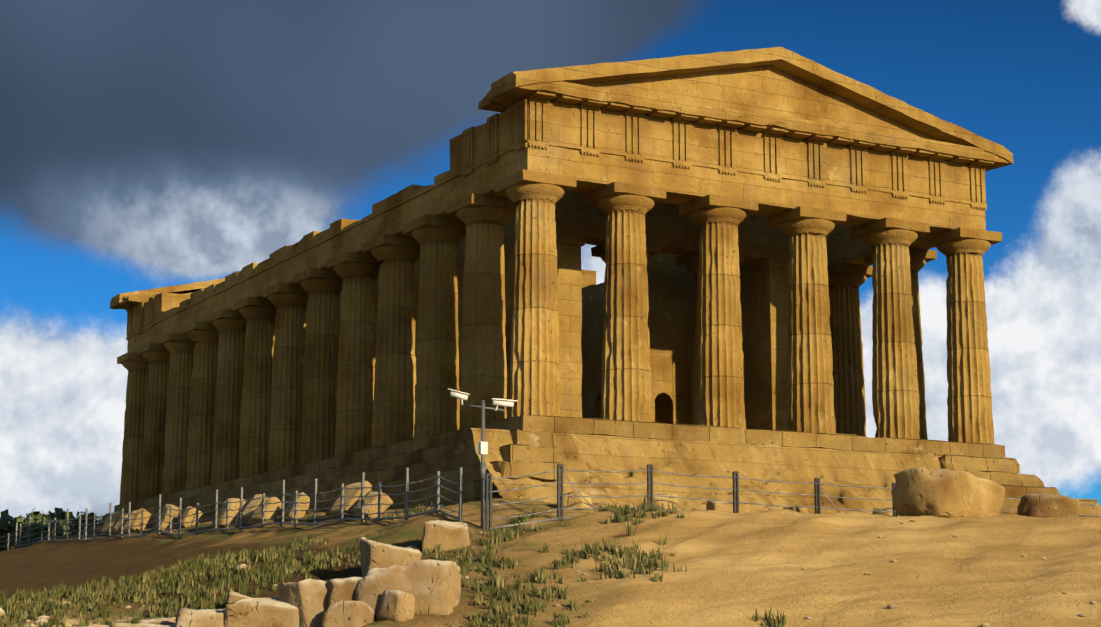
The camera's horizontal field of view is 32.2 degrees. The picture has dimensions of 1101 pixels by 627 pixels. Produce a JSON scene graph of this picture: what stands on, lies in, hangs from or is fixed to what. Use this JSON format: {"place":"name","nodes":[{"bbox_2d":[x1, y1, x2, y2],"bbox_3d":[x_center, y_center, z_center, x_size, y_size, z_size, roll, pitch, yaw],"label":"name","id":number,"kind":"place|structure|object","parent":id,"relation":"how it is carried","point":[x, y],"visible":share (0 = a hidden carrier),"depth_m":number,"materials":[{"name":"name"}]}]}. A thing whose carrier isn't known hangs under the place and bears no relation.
{"place":"outdoors","nodes":[
{"label":"outdoors","id":0,"kind":"place"},
{"bbox_2d":[0,498,1100,626],"bbox_3d":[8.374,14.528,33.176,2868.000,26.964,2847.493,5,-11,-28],"label":"ground","id":1,"kind":"structure","parent":0,"point":[742,568],"depth_m":40.27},
{"bbox_2d":[0,509,78,549],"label":"bush","id":2,"kind":"object","parent":1,"relation":"on","point":[6,527],"visible":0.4,"depth_m":94.79,"materials":[{"name":"green plant"}]},
{"bbox_2d":[0,507,92,550],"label":"bush","id":3,"kind":"object","parent":1,"relation":"on","point":[39,516],"visible":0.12,"depth_m":101.47,"materials":[{"name":"green plant"}]},
{"bbox_2d":[26,511,96,526],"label":"bush","id":4,"kind":"object","parent":1,"relation":"on","point":[90,520],"depth_m":111.41,"materials":[{"name":"green plant"}]},
{"bbox_2d":[84,624,110,626],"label":"block","id":5,"kind":"object","parent":1,"relation":"on","point":[93,625],"depth_m":35.60,"materials":[{"name":"beige stone"}]},
{"bbox_2d":[91,513,108,526],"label":"tree crown","id":6,"kind":"object","parent":1,"relation":"on","point":[101,523],"visible":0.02,"depth_m":105.33},
{"bbox_2d":[101,510,125,534],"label":"boulder","id":7,"kind":"object","parent":1,"relation":"on","point":[114,517],"depth_m":75.43,"materials":[{"name":"beige stone"}]},
{"bbox_2d":[111,514,127,534],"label":"lean block","id":8,"kind":"object","parent":1,"relation":"on","point":[114,528],"depth_m":73.91,"materials":[{"name":"beige stone"}]},
{"bbox_2d":[123,508,151,533],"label":"boulder","id":9,"kind":"object","parent":1,"relation":"on","point":[133,515],"depth_m":72.45,"materials":[{"name":"beige stone"}]},
{"bbox_2d":[111,622,175,626],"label":"block","id":10,"kind":"object","parent":1,"relation":"on","point":[120,624],"depth_m":35.59,"materials":[{"name":"beige stone"}]},
{"bbox_2d":[139,617,175,623],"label":"rubble","id":11,"kind":"object","parent":1,"relation":"on","point":[171,620],"visible":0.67,"depth_m":36.74,"materials":[{"name":"beige stone"}]},
{"bbox_2d":[154,504,178,530],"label":"boulder","id":12,"kind":"object","parent":1,"relation":"on","point":[165,518],"depth_m":69.08,"materials":[{"name":"beige stone"}]},
{"bbox_2d":[176,506,202,526],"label":"lean block","id":13,"kind":"object","parent":1,"relation":"on","point":[188,512],"depth_m":67.21,"materials":[{"name":"beige stone"}]},
{"bbox_2d":[175,608,225,626],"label":"block","id":14,"kind":"object","parent":1,"relation":"on","point":[206,617],"depth_m":35.22,"materials":[{"name":"beige stone"}]},
{"bbox_2d":[209,498,246,528],"bbox_3d":[-10.683,6.659,63.084,0.440,1.065,1.451,33,-27,-18],"label":"boulder","id":15,"kind":"object","parent":1,"relation":"on","point":[232,506],"depth_m":62.61,"materials":[{"name":"beige stone"}]},
{"bbox_2d":[7,467,462,549],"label":"fence posts","id":16,"kind":"object","parent":1,"relation":"on","point":[341,499],"visible":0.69,"depth_m":59.53,"materials":[{"name":"grey metal"}]},
{"bbox_2d":[0,475,458,550],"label":"fence wires","id":17,"kind":"object","parent":16,"relation":"attached to","point":[386,518],"visible":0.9,"depth_m":57.91,"materials":[{"name":"grey metal"}]},
{"bbox_2d":[225,590,251,608],"bbox_3d":[-6.356,5.951,39.132,0.671,0.487,0.566,13,6,-13],"label":"block","id":18,"kind":"object","parent":1,"relation":"on","point":[232,596],"depth_m":38.85,"materials":[{"name":"beige stone"}]},
{"bbox_2d":[237,494,266,523],"bbox_3d":[-9.549,6.385,61.798,0.475,1.059,1.149,49,-28,-19],"label":"boulder","id":19,"kind":"object","parent":1,"relation":"on","point":[249,511],"depth_m":61.63,"materials":[{"name":"beige stone"}]},
{"bbox_2d":[225,597,298,626],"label":"block","id":20,"kind":"object","parent":1,"relation":"on","point":[263,612],"depth_m":35.12,"materials":[{"name":"beige stone"}]},
{"bbox_2d":[248,497,281,524],"bbox_3d":[-8.937,6.245,60.058,0.444,0.813,1.075,36,-29,-23],"label":"boulder","id":21,"kind":"object","parent":1,"relation":"on","point":[267,515],"depth_m":59.74,"materials":[{"name":"beige stone"}]},
{"bbox_2d":[284,492,309,520],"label":"boulder","id":22,"kind":"object","parent":1,"relation":"on","point":[300,506],"depth_m":57.94,"materials":[{"name":"beige stone"}]},
{"bbox_2d":[279,579,328,626],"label":"block","id":23,"kind":"object","parent":1,"relation":"on","point":[308,599],"depth_m":35.02,"materials":[{"name":"beige stone"}]},
{"bbox_2d":[321,601,375,626],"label":"rubble","id":24,"kind":"object","parent":1,"relation":"on","point":[350,614],"visible":1,"depth_m":34.28,"materials":[{"name":"beige stone"}]},
{"bbox_2d":[325,481,371,518],"bbox_3d":[-5.694,5.376,54.328,0.450,1.100,1.378,46,-34,-18],"label":"boulder","id":25,"kind":"object","parent":1,"relation":"on","point":[347,501],"depth_m":54.09,"materials":[{"name":"beige stone"}]},
{"bbox_2d":[328,576,376,618],"bbox_3d":[-3.516,5.371,35.409,1.231,0.979,1.124,4,-6,-7],"label":"block","id":26,"kind":"object","parent":1,"relation":"on","point":[343,589],"depth_m":34.91,"materials":[{"name":"beige stone"}]},
{"bbox_2d":[350,491,393,517],"bbox_3d":[-4.931,5.304,52.559,0.813,0.465,1.282,-44,13,-22],"label":"boulder","id":27,"kind":"object","parent":1,"relation":"on","point":[374,500],"depth_m":52.11,"materials":[{"name":"beige stone"}]},
{"bbox_2d":[359,538,421,576],"bbox_3d":[-3.413,5.291,40.148,1.248,0.945,0.980,11,-2,-22],"label":"block","id":28,"kind":"object","parent":1,"relation":"on","point":[374,554],"depth_m":39.73,"materials":[{"name":"beige stone"}]},
{"bbox_2d":[0,498,785,626],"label":"grass tufts","id":29,"kind":"object","parent":1,"relation":"on","point":[487,554],"visible":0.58,"depth_m":41.91,"materials":[{"name":"green plant"}]},
{"bbox_2d":[377,590,414,621],"bbox_3d":[-2.767,5.304,34.426,0.403,0.591,0.682,21,-21,-34],"label":"rubble","id":30,"kind":"object","parent":1,"relation":"on","point":[397,605],"visible":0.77,"depth_m":34.23,"materials":[{"name":"beige stone"}]},
{"bbox_2d":[355,560,461,617],"bbox_3d":[-2.570,5.109,35.219,1.767,1.077,1.253,-4,-13,12],"label":"block","id":31,"kind":"object","parent":1,"relation":"on","point":[434,587],"depth_m":34.77,"materials":[{"name":"beige stone"}]},
{"bbox_2d":[422,520,469,553],"bbox_3d":[-2.364,5.090,42.857,1.064,0.834,0.916,6,-1,-6],"label":"block","id":32,"kind":"object","parent":1,"relation":"on","point":[447,535],"depth_m":42.48,"materials":[{"name":"beige stone"}]},
{"bbox_2d":[448,388,517,454],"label":"security cameras","id":33,"kind":"object","parent":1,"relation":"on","point":[482,446],"visible":1,"depth_m":45.72,"materials":[{"name":"white plastic"}]},
{"bbox_2d":[469,400,504,527],"bbox_3d":[-1.522,3.691,45.563,0.863,3.250,0.133,2,-10,-10],"label":"cctv pole","id":34,"kind":"object","parent":1,"relation":"on","point":[482,463],"visible":0.79,"depth_m":45.53,"materials":[{"name":"grey metal"}]},
{"bbox_2d":[0,519,1096,626],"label":"stones","id":35,"kind":"object","parent":1,"relation":"on","point":[42,618],"visible":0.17,"depth_m":41.09,"materials":[{"name":"beige stone"}]},
{"bbox_2d":[563,491,592,509],"bbox_3d":[0.665,4.717,48.004,0.589,0.486,0.664,-13,-8,26],"label":"block","id":36,"kind":"object","parent":1,"relation":"on","point":[574,502],"depth_m":47.75,"materials":[{"name":"beige stone"}]},
{"bbox_2d":[91,415,1100,530],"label":"temple base","id":37,"kind":"object","parent":1,"relation":"on","point":[447,454],"visible":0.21,"depth_m":56.21,"materials":[{"name":"stone"}]},
{"bbox_2d":[117,352,148,503],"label":"column","id":38,"kind":"structure","parent":37,"relation":"on","point":[135,365],"depth_m":85.24,"materials":[{"name":"stone"}]},
{"bbox_2d":[137,343,169,498],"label":"column","id":39,"kind":"structure","parent":37,"relation":"on","point":[156,356],"depth_m":82.51,"materials":[{"name":"stone"}]},
{"bbox_2d":[158,333,194,494],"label":"column","id":40,"kind":"structure","parent":37,"relation":"on","point":[179,347],"depth_m":79.77,"materials":[{"name":"stone"}]},
{"bbox_2d":[181,321,218,489],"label":"column","id":41,"kind":"structure","parent":37,"relation":"on","point":[204,336],"depth_m":77.03,"materials":[{"name":"stone"}]},
{"bbox_2d":[206,310,246,483],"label":"column","id":42,"kind":"structure","parent":37,"relation":"on","point":[230,325],"depth_m":74.30,"materials":[{"name":"stone"}]},
{"bbox_2d":[233,297,275,477],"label":"column","id":43,"kind":"structure","parent":37,"relation":"on","point":[259,314],"depth_m":71.57,"materials":[{"name":"stone"}]},
{"bbox_2d":[262,283,308,471],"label":"column","id":44,"kind":"structure","parent":37,"relation":"on","point":[289,302],"depth_m":68.84,"materials":[{"name":"stone"}]},
{"bbox_2d":[293,268,342,463],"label":"column","id":45,"kind":"structure","parent":37,"relation":"on","point":[322,288],"depth_m":66.11,"materials":[{"name":"stone"}]},
{"bbox_2d":[326,252,380,456],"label":"column","id":46,"kind":"structure","parent":37,"relation":"on","point":[358,273],"depth_m":63.38,"materials":[{"name":"stone"}]},
{"bbox_2d":[362,234,420,447],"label":"column","id":47,"kind":"structure","parent":37,"relation":"on","point":[396,257],"depth_m":60.63,"materials":[{"name":"stone"}]},
{"bbox_2d":[402,214,465,437],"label":"column","id":48,"kind":"structure","parent":37,"relation":"on","point":[437,405],"depth_m":57.90,"materials":[{"name":"stone"}]},
{"bbox_2d":[447,193,516,429],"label":"column","id":49,"kind":"structure","parent":37,"relation":"on","point":[484,218],"depth_m":55.19,"materials":[{"name":"stone"}]},
{"bbox_2d":[494,169,575,417],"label":"column","id":50,"kind":"structure","parent":37,"relation":"on","point":[534,196],"depth_m":52.41,"materials":[{"name":"stone"}]},
{"bbox_2d":[306,191,790,430],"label":"inner temple wall","id":51,"kind":"structure","parent":37,"relation":"on","point":[762,247],"depth_m":62.86,"materials":[{"name":"stone"}]},
{"bbox_2d":[585,182,665,421],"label":"column","id":52,"kind":"structure","parent":37,"relation":"on","point":[625,208],"depth_m":53.78,"materials":[{"name":"stone"}]},
{"bbox_2d":[591,242,660,261],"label":"column","id":53,"kind":"structure","parent":37,"relation":"on","point":[651,249],"depth_m":60.52,"materials":[{"name":"stone"}]},
{"bbox_2d":[676,251,743,424],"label":"column","id":54,"kind":"structure","parent":37,"relation":"on","point":[690,261],"depth_m":61.79,"materials":[{"name":"stone"}]},
{"bbox_2d":[679,194,757,428],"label":"column","id":55,"kind":"structure","parent":37,"relation":"on","point":[717,219],"depth_m":55.30,"materials":[{"name":"stone"}]},
{"bbox_2d":[767,206,846,433],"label":"column","id":56,"kind":"structure","parent":37,"relation":"on","point":[810,386],"depth_m":56.80,"materials":[{"name":"stone"}]},
{"bbox_2d":[827,262,872,436],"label":"column","id":57,"kind":"structure","parent":37,"relation":"on","point":[846,281],"depth_m":65.20,"materials":[{"name":"stone"}]},
{"bbox_2d":[851,217,929,438],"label":"column","id":58,"kind":"structure","parent":37,"relation":"on","point":[895,390],"depth_m":58.29,"materials":[{"name":"stone"}]},
{"bbox_2d":[864,247,936,439],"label":"column","id":59,"kind":"structure","parent":37,"relation":"on","point":[919,258],"depth_m":62.63,"materials":[{"name":"stone"}]},
{"bbox_2d":[925,227,1001,443],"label":"column","id":60,"kind":"structure","parent":37,"relation":"on","point":[969,398],"depth_m":59.68,"materials":[{"name":"stone"}]},
{"bbox_2d":[644,494,677,509],"bbox_3d":[2.797,4.945,48.678,0.607,0.665,0.893,-8,-6,38],"label":"block","id":61,"kind":"object","parent":1,"relation":"on","point":[657,500],"depth_m":48.49,"materials":[{"name":"beige stone"}]},
{"bbox_2d":[471,428,940,513],"bbox_3d":[5.995,4.874,52.699,16.610,3.083,3.427,5,-11,-28],"label":"stepped stone base","id":62,"kind":"object","parent":1,"relation":"on","point":[759,461],"visible":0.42,"depth_m":53.07,"materials":[{"name":"beige stone"}]},
{"bbox_2d":[706,500,749,512],"bbox_3d":[4.571,5.183,49.481,1.034,0.690,0.769,1,-2,-17],"label":"block","id":63,"kind":"object","parent":1,"relation":"on","point":[725,506],"depth_m":49.23,"materials":[{"name":"beige stone"}]},
{"bbox_2d":[485,464,1041,531],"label":"fence posts","id":64,"kind":"object","parent":1,"relation":"on","point":[650,491],"visible":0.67,"depth_m":47.02,"materials":[{"name":"grey metal"}]},
{"bbox_2d":[488,469,1100,529],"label":"fence wires","id":65,"kind":"object","parent":64,"relation":"attached to","point":[552,519],"visible":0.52,"depth_m":47.22,"materials":[{"name":"grey metal"}]},
{"bbox_2d":[783,505,807,513],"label":"block","id":66,"kind":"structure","parent":1,"relation":"on","point":[800,510],"depth_m":50.11,"materials":[{"name":"beige stone"}]},
{"bbox_2d":[872,507,892,515],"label":"block","id":67,"kind":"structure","parent":1,"relation":"on","point":[885,509],"depth_m":51.20,"materials":[{"name":"beige stone"}]},
{"bbox_2d":[891,466,1004,517],"bbox_3d":[9.854,4.604,47.195,3.323,1.336,1.701,13,-16,-41],"label":"boulder","id":68,"kind":"object","parent":1,"relation":"on","point":[927,491],"visible":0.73,"depth_m":46.24,"materials":[{"name":"beige stone"}]},
{"bbox_2d":[1017,494,1079,517],"bbox_3d":[12.432,4.916,47.900,1.400,0.790,1.124,3,-5,-17],"label":"boulder","id":69,"kind":"object","parent":1,"relation":"on","point":[1044,505],"visible":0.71,"depth_m":47.46,"materials":[{"name":"beige stone"}]},
{"bbox_2d":[0,0,1100,523],"label":"sky","id":70,"kind":"structure","parent":0,"point":[145,144],"materials":[{"name":"blue"}]},
{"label":"column","id":71,"kind":"object","parent":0,"visible":0},
{"bbox_2d":[110,47,1012,352],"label":"entablature","id":72,"kind":"structure","parent":71,"relation":"on","point":[776,129],"depth_m":57.11,"materials":[{"name":"stone"}]}
]}

